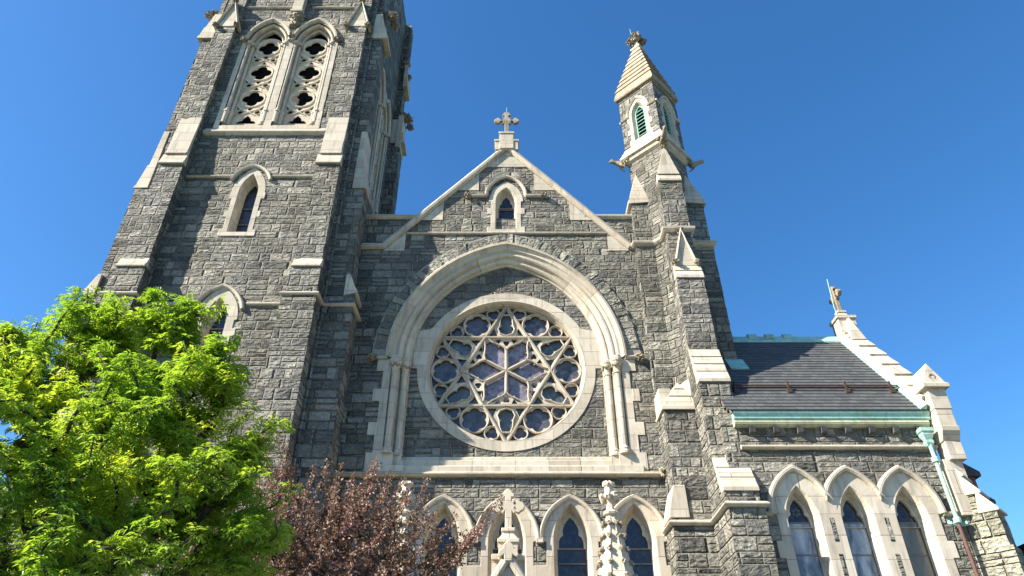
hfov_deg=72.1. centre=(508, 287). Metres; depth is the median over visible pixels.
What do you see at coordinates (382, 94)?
belfry window
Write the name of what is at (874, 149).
sky
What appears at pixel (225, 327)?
lancet window
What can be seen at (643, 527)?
lancet window
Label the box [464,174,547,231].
lancet window
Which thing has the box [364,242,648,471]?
rose window
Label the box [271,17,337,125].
belfry window
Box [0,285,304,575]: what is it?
green tree
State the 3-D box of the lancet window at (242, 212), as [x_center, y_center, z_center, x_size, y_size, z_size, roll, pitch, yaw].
[-11.404,-3.749,30.781,1.871,4.119,0.683,0,-35,0]
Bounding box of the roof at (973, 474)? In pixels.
[963,463,995,503]
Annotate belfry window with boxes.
[213,17,337,128]
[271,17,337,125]
[368,68,388,213]
[370,99,390,212]
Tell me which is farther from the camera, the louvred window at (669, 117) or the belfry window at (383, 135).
the belfry window at (383, 135)
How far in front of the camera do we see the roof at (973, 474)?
30.83 m
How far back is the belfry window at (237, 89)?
35.43 m
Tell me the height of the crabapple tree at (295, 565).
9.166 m
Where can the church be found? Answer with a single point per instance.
(582, 388)
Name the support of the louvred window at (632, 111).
in the church
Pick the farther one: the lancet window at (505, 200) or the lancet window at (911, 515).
the lancet window at (505, 200)
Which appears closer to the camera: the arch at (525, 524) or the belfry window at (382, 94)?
the arch at (525, 524)
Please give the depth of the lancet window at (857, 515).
21.46 m
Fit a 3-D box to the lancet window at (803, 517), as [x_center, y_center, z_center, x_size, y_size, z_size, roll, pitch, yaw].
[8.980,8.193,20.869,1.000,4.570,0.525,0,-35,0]
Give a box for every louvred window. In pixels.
[620,95,654,146]
[655,95,680,146]
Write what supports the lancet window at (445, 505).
in the church
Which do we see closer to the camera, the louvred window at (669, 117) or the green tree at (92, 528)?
the green tree at (92, 528)
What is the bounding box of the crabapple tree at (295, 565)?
[158,428,503,575]
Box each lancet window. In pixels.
[193,283,244,360]
[217,164,271,235]
[411,494,473,575]
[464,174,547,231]
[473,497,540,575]
[540,494,603,575]
[614,494,671,575]
[786,486,834,575]
[841,486,891,575]
[895,486,948,575]
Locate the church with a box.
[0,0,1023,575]
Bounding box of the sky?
[0,0,1023,545]
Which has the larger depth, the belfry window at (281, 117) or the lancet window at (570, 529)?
the belfry window at (281, 117)

